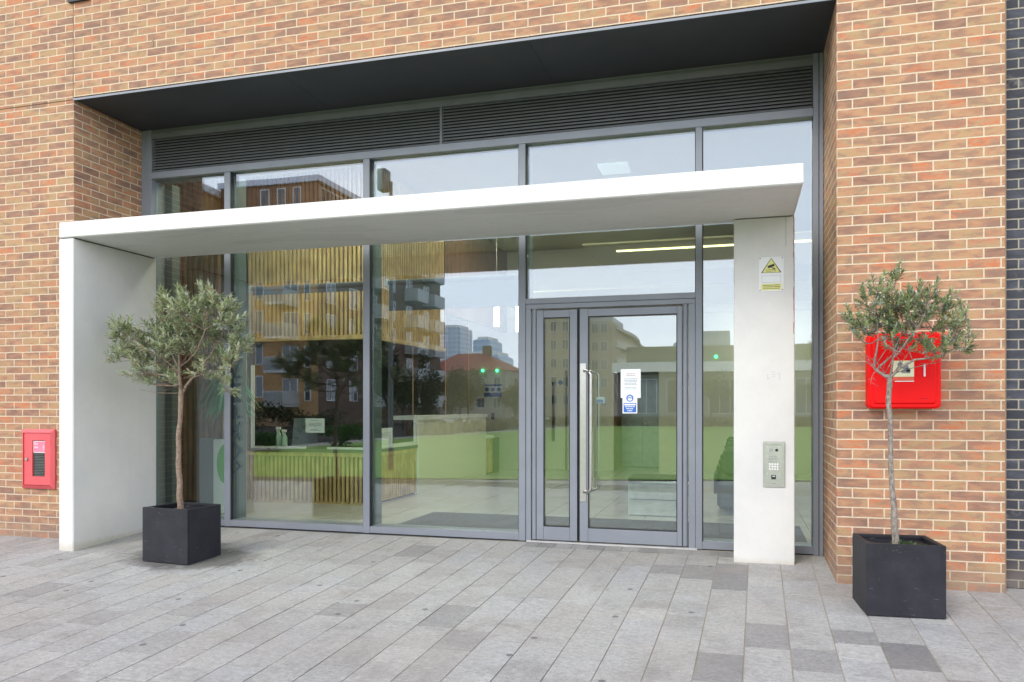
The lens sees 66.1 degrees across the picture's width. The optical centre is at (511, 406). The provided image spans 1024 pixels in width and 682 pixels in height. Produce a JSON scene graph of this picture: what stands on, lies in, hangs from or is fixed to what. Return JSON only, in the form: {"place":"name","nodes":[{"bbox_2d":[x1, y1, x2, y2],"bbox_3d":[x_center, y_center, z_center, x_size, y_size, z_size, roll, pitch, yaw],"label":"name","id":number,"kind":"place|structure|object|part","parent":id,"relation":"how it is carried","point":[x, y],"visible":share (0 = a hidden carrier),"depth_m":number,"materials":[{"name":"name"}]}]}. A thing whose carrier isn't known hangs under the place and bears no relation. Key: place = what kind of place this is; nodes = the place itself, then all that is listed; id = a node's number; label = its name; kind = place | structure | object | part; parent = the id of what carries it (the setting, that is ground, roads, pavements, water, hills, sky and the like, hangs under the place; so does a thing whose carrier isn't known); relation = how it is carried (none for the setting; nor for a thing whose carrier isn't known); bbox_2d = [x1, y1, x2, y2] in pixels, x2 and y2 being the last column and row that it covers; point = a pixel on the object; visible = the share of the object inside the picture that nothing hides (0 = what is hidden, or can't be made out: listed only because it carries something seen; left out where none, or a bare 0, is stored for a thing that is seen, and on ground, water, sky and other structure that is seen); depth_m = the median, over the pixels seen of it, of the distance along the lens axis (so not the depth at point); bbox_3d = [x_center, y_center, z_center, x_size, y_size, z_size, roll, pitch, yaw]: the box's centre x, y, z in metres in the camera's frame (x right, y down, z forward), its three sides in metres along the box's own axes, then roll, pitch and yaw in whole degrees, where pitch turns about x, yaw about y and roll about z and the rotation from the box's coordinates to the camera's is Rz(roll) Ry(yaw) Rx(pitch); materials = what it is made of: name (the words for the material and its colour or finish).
{"place":"outdoors","nodes":[
{"label":"outdoors","id":0,"kind":"place"},
{"bbox_2d":[246,253,248,447],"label":"interior wall","id":1,"kind":"structure","parent":0,"point":[248,347],"depth_m":14.63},
{"bbox_2d":[292,418,317,445],"bbox_3d":[-3.221,0.748,11.851,0.560,1.140,0.560,0,0,16],"label":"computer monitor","id":2,"kind":"object","parent":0,"point":[300,437],"visible":0.27,"depth_m":12.08,"materials":[{"name":"grey"}]},
{"bbox_2d":[0,527,1023,681],"bbox_3d":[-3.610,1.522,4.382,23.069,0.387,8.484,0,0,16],"label":"paving","id":3,"kind":"structure","parent":0,"point":[70,616],"depth_m":5.33,"materials":[{"name":"stone"}]},
{"bbox_2d":[143,502,220,564],"bbox_3d":[-3.024,1.151,7.216,0.512,0.487,0.430,0,0,20],"label":"square planter","id":4,"kind":"object","parent":3,"relation":"on","point":[190,533],"visible":0.94,"depth_m":7.04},
{"bbox_2d":[102,280,255,508],"bbox_3d":[-3.164,-0.073,7.255,1.976,2.231,0.989,0,0,16],"label":"olive tree","id":5,"kind":"object","parent":4,"relation":"in","point":[197,323],"visible":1,"depth_m":7.20,"materials":[{"name":"green plant"}]},
{"bbox_2d":[59,163,803,564],"bbox_3d":[-0.971,-0.181,7.218,6.778,3.199,1.130,0,0,16],"label":"entrance canopy","id":6,"kind":"object","parent":3,"relation":"on","point":[107,447],"visible":0.94,"depth_m":6.99,"materials":[{"name":"white concrete"}]},
{"bbox_2d":[759,256,783,291],"bbox_3d":[2.218,-1.133,6.732,0.204,0.295,0.006,0,0,16],"label":"cctv sign","id":7,"kind":"object","parent":6,"relation":"attached to","point":[771,273],"visible":1,"depth_m":6.73,"materials":[{"name":"white paint"}]},
{"bbox_2d":[763,442,784,487],"bbox_3d":[2.238,0.496,6.720,0.176,0.387,0.018,0,0,16],"label":"door entry panel","id":8,"kind":"object","parent":6,"relation":"attached to","point":[773,464],"visible":1,"depth_m":6.72,"materials":[{"name":"metal"}]},
{"bbox_2d":[0,0,1004,592],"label":"brick building","id":9,"kind":"structure","parent":3,"relation":"on","point":[914,132],"depth_m":6.80,"materials":[{"name":"brown brick"}]},
{"bbox_2d":[22,429,56,488],"bbox_3d":[-4.944,0.547,8.209,0.428,0.620,0.052,0,0,16],"label":"dry riser cabinet","id":10,"kind":"object","parent":9,"relation":"attached to","point":[39,458],"visible":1,"depth_m":8.20,"materials":[{"name":"red metal"}]},
{"bbox_3d":[-4.944,0.547,8.210,0.346,0.538,0.022,0,0,16],"label":"door","id":11,"kind":"part","parent":10,"relation":"part of","materials":[{"name":"red paint"}]},
{"bbox_2d":[142,52,822,555],"bbox_3d":[-0.690,-0.902,8.193,7.316,4.520,0.380,0,0,16],"label":"glazed screen","id":12,"kind":"object","parent":9,"relation":"attached to","point":[160,196],"visible":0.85,"depth_m":7.96,"materials":[{"name":"grey metal"}]},
{"bbox_2d":[234,340,239,472],"bbox_3d":[-3.058,-0.021,8.747,0.087,1.552,0.001,0,0,16],"label":"glass lettering","id":13,"kind":"object","parent":12,"relation":"attached to","point":[236,416],"visible":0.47,"depth_m":8.75},
{"bbox_2d":[249,281,362,295],"bbox_3d":[-2.247,-1.327,8.810,1.572,0.110,0.070,0,0,16],"label":"roller blind","id":14,"kind":"object","parent":12,"relation":"attached to","point":[308,288],"visible":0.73,"depth_m":8.82,"materials":[{"name":"grey fabric"}]},
{"bbox_2d":[385,274,517,310],"bbox_3d":[-0.612,-1.210,8.342,1.572,0.344,0.070,0,0,16],"label":"roller blind","id":15,"kind":"object","parent":12,"relation":"attached to","point":[484,291],"visible":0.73,"depth_m":8.35,"materials":[{"name":"white fabric"}]},
{"bbox_2d":[151,54,812,171],"bbox_3d":[-0.702,-2.919,8.056,7.091,0.483,0.090,0,0,16],"label":"louvre band","id":16,"kind":"object","parent":12,"relation":"attached to","point":[762,86],"visible":0.98,"depth_m":7.87,"materials":[{"name":"dark grey painted metal"}]},
{"bbox_2d":[532,309,579,540],"bbox_3d":[0.431,0.175,7.729,0.479,2.265,0.075,0,0,16],"label":"glazed door","id":17,"kind":"structure","parent":12,"relation":"attached to","point":[541,530],"depth_m":7.72,"materials":[{"name":"grey metal"}]},
{"bbox_2d":[580,304,687,545],"bbox_3d":[1.156,0.175,7.512,1.025,2.265,0.260,0,0,16],"label":"glazed door","id":18,"kind":"structure","parent":12,"relation":"attached to","point":[678,536],"depth_m":7.48,"materials":[{"name":"grey metal"}]},
{"bbox_2d":[596,397,604,403],"bbox_3d":[0.868,-0.060,7.714,0.090,0.065,0.053,0,0,16],"label":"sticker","id":19,"kind":"object","parent":18,"relation":"attached to","point":[600,400],"visible":1,"depth_m":7.69,"materials":[{"name":"white paint"}]},
{"bbox_2d":[623,394,636,412],"bbox_3d":[1.126,-0.029,7.514,0.140,0.188,0.003,0,0,16],"label":"face mask sign","id":20,"kind":"object","parent":18,"relation":"attached to","point":[629,403],"visible":1,"depth_m":7.51,"materials":[{"name":"white paint"}]},
{"bbox_2d":[621,369,640,397],"bbox_3d":[1.133,-0.220,7.514,0.190,0.275,0.002,0,0,16],"label":"door notice","id":21,"kind":"object","parent":18,"relation":"attached to","point":[630,381],"depth_m":7.51,"materials":[{"name":"paper"}]},
{"bbox_2d":[865,332,940,408],"bbox_3d":[2.930,-0.266,5.898,0.495,0.563,0.158,0,0,16],"label":"red cabinet","id":22,"kind":"object","parent":9,"relation":"attached to","point":[917,388],"visible":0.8,"depth_m":5.83,"materials":[{"name":"plastic"}]},
{"bbox_3d":[2.913,-0.266,5.841,0.433,0.503,0.014,0,0,16],"label":"door","id":23,"kind":"part","parent":22,"relation":"part of","materials":[{"name":"red plastic"}]},
{"bbox_2d":[852,533,945,618],"bbox_3d":[2.664,1.159,5.443,0.490,0.483,0.440,0,0,12],"label":"square planter","id":24,"kind":"object","parent":3,"relation":"on","point":[889,578],"visible":0.98,"depth_m":5.24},
{"bbox_2d":[839,257,979,543],"bbox_3d":[2.716,-0.011,5.429,0.914,2.094,0.665,0,0,16],"label":"olive tree","id":25,"kind":"object","parent":24,"relation":"in","point":[889,319],"visible":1,"depth_m":5.40,"materials":[{"name":"green plant"}]},
{"bbox_2d":[891,539,928,544],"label":"weeds","id":26,"kind":"object","parent":24,"relation":"in","point":[908,543],"visible":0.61,"depth_m":5.44,"materials":[{"name":"green plant"}]},
{"bbox_2d":[1005,0,1023,592],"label":"blue brick wall","id":27,"kind":"structure","parent":3,"relation":"on","point":[1014,293],"depth_m":5.89,"materials":[{"name":"brick"}]},
{"bbox_2d":[221,467,810,542],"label":"interior floor","id":28,"kind":"structure","parent":0,"point":[494,493],"depth_m":10.77,"materials":[{"name":"tile"}]},
{"bbox_2d":[167,179,246,502],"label":"timber slat wall","id":29,"kind":"structure","parent":28,"relation":"on","point":[202,196],"depth_m":10.73,"materials":[{"name":"brown wood"}]},
{"bbox_2d":[200,438,223,513],"bbox_3d":[-3.637,0.860,9.835,0.570,0.925,0.207,0,0,16],"label":"leaflet stand","id":30,"kind":"object","parent":28,"relation":"on","point":[211,470],"visible":0.4,"depth_m":9.83,"materials":[{"name":"white paint"}]},
{"bbox_2d":[194,377,258,424],"bbox_3d":[-3.549,0.011,9.812,0.954,0.798,0.488,0,0,16],"label":"houseplant","id":31,"kind":"object","parent":30,"relation":"on","point":[215,401],"visible":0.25,"depth_m":9.74,"materials":[{"name":"green plant"}]},
{"bbox_2d":[249,313,446,447],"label":"interior wall","id":32,"kind":"structure","parent":28,"relation":"on","point":[311,379],"depth_m":14.18,"materials":[{"name":"grey paint"}]},
{"bbox_2d":[247,414,498,504],"bbox_3d":[-1.978,0.733,13.648,2.000,1.190,5.960,0,0,16],"label":"reception desk","id":33,"kind":"object","parent":28,"relation":"on","point":[447,449],"visible":0.84,"depth_m":11.10,"materials":[{"name":"green wood"}]},
{"bbox_2d":[276,427,281,445],"bbox_3d":[-3.305,0.435,11.147,0.085,0.294,0.078,0,0,16],"label":"spray bottle","id":34,"kind":"object","parent":33,"relation":"on","point":[278,439],"visible":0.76,"depth_m":11.12,"materials":[{"name":"green plastic"}]},
{"bbox_2d":[282,430,287,445],"bbox_3d":[-3.199,0.454,11.065,0.085,0.256,0.078,0,0,16],"label":"spray bottle","id":35,"kind":"object","parent":33,"relation":"on","point":[284,440],"visible":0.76,"depth_m":11.04,"materials":[{"name":"green plastic"}]},
{"bbox_2d":[251,365,415,449],"bbox_3d":[-2.562,0.000,11.501,1.880,1.165,1.470,0,0,16],"label":"desk screen","id":36,"kind":"object","parent":33,"relation":"on","point":[297,447],"visible":0.7,"depth_m":11.05,"materials":[{"name":"white wood"}]},
{"bbox_2d":[305,418,324,432],"bbox_3d":[-2.697,0.261,10.767,0.291,0.196,0.003,0,0,16],"label":"desk notice","id":37,"kind":"object","parent":36,"relation":"attached to","point":[314,425],"visible":1,"depth_m":10.77,"materials":[{"name":"paper"}]},
{"bbox_2d":[382,428,391,447],"bbox_3d":[-1.746,0.432,10.916,0.002,0.270,0.415,0,0,16],"label":"desk notice","id":38,"kind":"object","parent":33,"relation":"attached to","point":[386,437],"visible":0.66,"depth_m":10.93,"materials":[{"name":"paper"}]},
{"bbox_2d":[445,314,445,414],"bbox_3d":[-1.132,-1.558,13.385,0.018,3.390,0.018,0,0,38],"label":"copper rod","id":39,"kind":"object","parent":33,"relation":"on","point":[445,365],"visible":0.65,"depth_m":13.38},
{"bbox_2d":[468,321,468,413],"bbox_3d":[-0.815,-1.558,14.647,0.018,3.390,0.018,0,0,-7],"label":"copper rod","id":40,"kind":"object","parent":33,"relation":"on","point":[468,367],"visible":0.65,"depth_m":14.64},
{"bbox_2d":[447,319,517,468],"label":"interior wall","id":41,"kind":"structure","parent":28,"relation":"on","point":[491,351],"depth_m":16.95,"materials":[{"name":"white paint"}]},
{"bbox_2d":[477,398,483,406],"bbox_3d":[-0.685,-0.084,16.997,0.169,0.181,0.006,0,0,16],"label":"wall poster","id":42,"kind":"object","parent":41,"relation":"attached to","point":[480,402],"depth_m":16.99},
{"bbox_2d":[484,384,501,396],"bbox_3d":[-0.412,-0.344,16.915,0.401,0.263,0.013,0,0,16],"label":"hygiene notice","id":43,"kind":"object","parent":41,"relation":"attached to","point":[492,390],"visible":1,"depth_m":16.91,"materials":[{"name":"white paper"}]},
{"bbox_2d":[545,317,613,470],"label":"interior wall","id":44,"kind":"structure","parent":28,"relation":"on","point":[600,345],"depth_m":16.30,"materials":[{"name":"beige paint"}]},
{"bbox_2d":[545,370,566,469],"bbox_3d":[0.886,0.287,16.494,0.540,2.080,0.108,0,0,16],"label":"lobby door","id":45,"kind":"structure","parent":44,"relation":"attached to","point":[555,421],"depth_m":16.48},
{"bbox_2d":[400,512,806,543],"bbox_3d":[0.895,1.324,8.592,4.332,0.006,1.460,0,0,16],"label":"entrance mat","id":46,"kind":"object","parent":28,"relation":"on","point":[710,530],"visible":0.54,"depth_m":8.89,"materials":[{"name":"grey carpet"}]},
{"bbox_2d":[614,372,620,469],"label":"interior wall","id":47,"kind":"structure","parent":28,"relation":"on","point":[617,420],"depth_m":16.79,"materials":[{"name":"brown paint"}]},
{"bbox_2d":[619,373,630,466],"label":"interior wall","id":48,"kind":"structure","parent":28,"relation":"on","point":[621,435],"depth_m":17.41,"materials":[{"name":"paint"}]},
{"bbox_2d":[622,374,658,466],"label":"lift doors","id":49,"kind":"structure","parent":48,"relation":"attached to","point":[640,443],"depth_m":17.20,"materials":[{"name":"metal"}]},
{"bbox_2d":[622,374,641,466],"bbox_3d":[2.643,0.307,17.308,0.448,2.020,0.060,0,0,16],"label":"door panel","id":50,"kind":"structure","parent":49,"relation":"in","point":[631,422],"depth_m":17.28,"materials":[{"name":"metal"}]},
{"bbox_2d":[642,374,658,466],"bbox_3d":[3.084,0.307,17.181,0.463,2.020,0.060,0,0,16],"label":"door panel","id":51,"kind":"structure","parent":49,"relation":"in","point":[650,382],"depth_m":17.17,"materials":[{"name":"metal"}]},
{"bbox_2d":[627,474,688,516],"bbox_3d":[1.834,1.092,9.743,0.740,0.459,0.570,0,0,16],"label":"bench","id":52,"kind":"object","parent":28,"relation":"on","point":[651,494],"visible":0.68,"depth_m":9.51,"materials":[{"name":"metal"}]},
{"bbox_2d":[714,447,733,508],"bbox_3d":[2.969,0.892,9.891,0.820,0.730,0.760,0,0,16],"label":"tub seat","id":53,"kind":"object","parent":28,"relation":"on","point":[724,488],"visible":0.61,"depth_m":9.67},
{"bbox_2d":[716,443,733,479],"bbox_3d":[3.313,0.892,11.093,0.820,0.730,0.760,0,0,16],"label":"tub seat","id":54,"kind":"object","parent":28,"relation":"on","point":[720,474],"visible":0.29,"depth_m":11.00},
{"bbox_2d":[718,439,733,471],"bbox_3d":[3.657,0.892,12.294,0.820,0.730,0.760,0,0,16],"label":"tub seat","id":55,"kind":"object","parent":28,"relation":"on","point":[720,459],"visible":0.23,"depth_m":12.38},
{"bbox_2d":[720,436,733,464],"bbox_3d":[4.001,0.892,13.496,0.820,0.730,0.760,0,0,16],"label":"tub seat","id":56,"kind":"object","parent":28,"relation":"on","point":[721,455],"visible":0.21,"depth_m":13.68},
{"bbox_2d":[221,526,823,556],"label":"paving edge","id":57,"kind":"object","parent":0,"point":[464,538],"visible":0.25,"depth_m":8.04,"materials":[{"name":"grey stone"}]},
{"bbox_2d":[243,125,810,252],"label":"interior ceiling","id":58,"kind":"structure","parent":0,"point":[764,147],"depth_m":10.73,"materials":[{"name":"white paint"}]},
{"bbox_2d":[248,166,506,351],"bbox_3d":[-1.900,-2.083,13.865,1.930,2.340,6.400,0,0,16],"label":"timber bulkhead","id":59,"kind":"object","parent":58,"relation":"hanging from","point":[311,316],"visible":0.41,"depth_m":10.96,"materials":[{"name":"yellow wood"}]},
{"bbox_2d":[412,346,412,415],"bbox_3d":[-1.503,-1.558,11.931,0.018,3.390,0.018,0,0,-7],"label":"copper rod","id":60,"kind":"object","parent":59,"relation":"attached to","point":[412,380],"visible":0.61,"depth_m":11.92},
{"bbox_2d":[494,237,498,326],"bbox_3d":[-0.289,-2.381,14.808,0.100,1.743,0.100,0,0,16],"label":"pendant light","id":61,"kind":"object","parent":58,"relation":"hanging from","point":[496,316],"visible":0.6,"depth_m":14.77,"materials":[{"name":"white"}]},
{"bbox_2d":[516,306,517,331],"bbox_3d":[0.115,-2.288,13.860,0.100,1.930,0.100,0,0,16],"label":"pendant light","id":62,"kind":"object","parent":58,"relation":"hanging from","point":[516,318],"visible":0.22,"depth_m":13.82,"materials":[{"name":"white plastic"}]},
{"bbox_2d":[597,161,630,174],"bbox_3d":[1.398,-3.257,10.762,0.400,0.029,0.450,0,0,16],"label":"ceiling light","id":63,"kind":"object","parent":58,"relation":"attached to","point":[613,168],"visible":1,"depth_m":10.72,"materials":[{"name":"white plastic"}]},
{"bbox_2d":[582,231,810,272],"bbox_3d":[3.211,-2.183,11.153,4.050,0.020,2.300,0,0,16],"label":"ceiling raft","id":64,"kind":"object","parent":58,"relation":"hanging from","point":[608,257],"visible":0.36,"depth_m":11.24,"materials":[{"name":"white paint"}]},
{"bbox_2d":[616,240,810,251],"bbox_3d":[3.168,-2.165,10.479,3.560,0.014,0.060,0,0,16],"label":"strip light","id":65,"kind":"object","parent":64,"relation":"attached to","point":[690,247],"visible":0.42,"depth_m":10.72,"materials":[{"name":"white plastic"}]},
{"bbox_2d":[447,248,810,320],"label":"interior wall","id":66,"kind":"structure","parent":0,"point":[571,269],"depth_m":16.22,"materials":[{"name":"white paint"}]},
{"bbox_2d":[613,315,658,371],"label":"interior wall","id":67,"kind":"structure","parent":0,"point":[635,342],"depth_m":16.08,"materials":[{"name":"white paint"}]},
{"bbox_2d":[616,372,658,373],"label":"lobby ceiling","id":68,"kind":"structure","parent":0,"point":[645,372],"depth_m":16.59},
{"bbox_2d":[511,280,810,308],"bbox_3d":[2.914,-2.042,14.566,6.500,0.020,2.499,0,0,16],"label":"ceiling raft","id":69,"kind":"object","parent":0,"point":[718,293],"visible":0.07,"depth_m":13.90,"materials":[{"name":"white paint"}]},
{"bbox_2d":[659,309,810,474],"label":"interior wall","id":70,"kind":"structure","parent":0,"point":[718,388],"depth_m":15.64,"materials":[{"name":"paint"}]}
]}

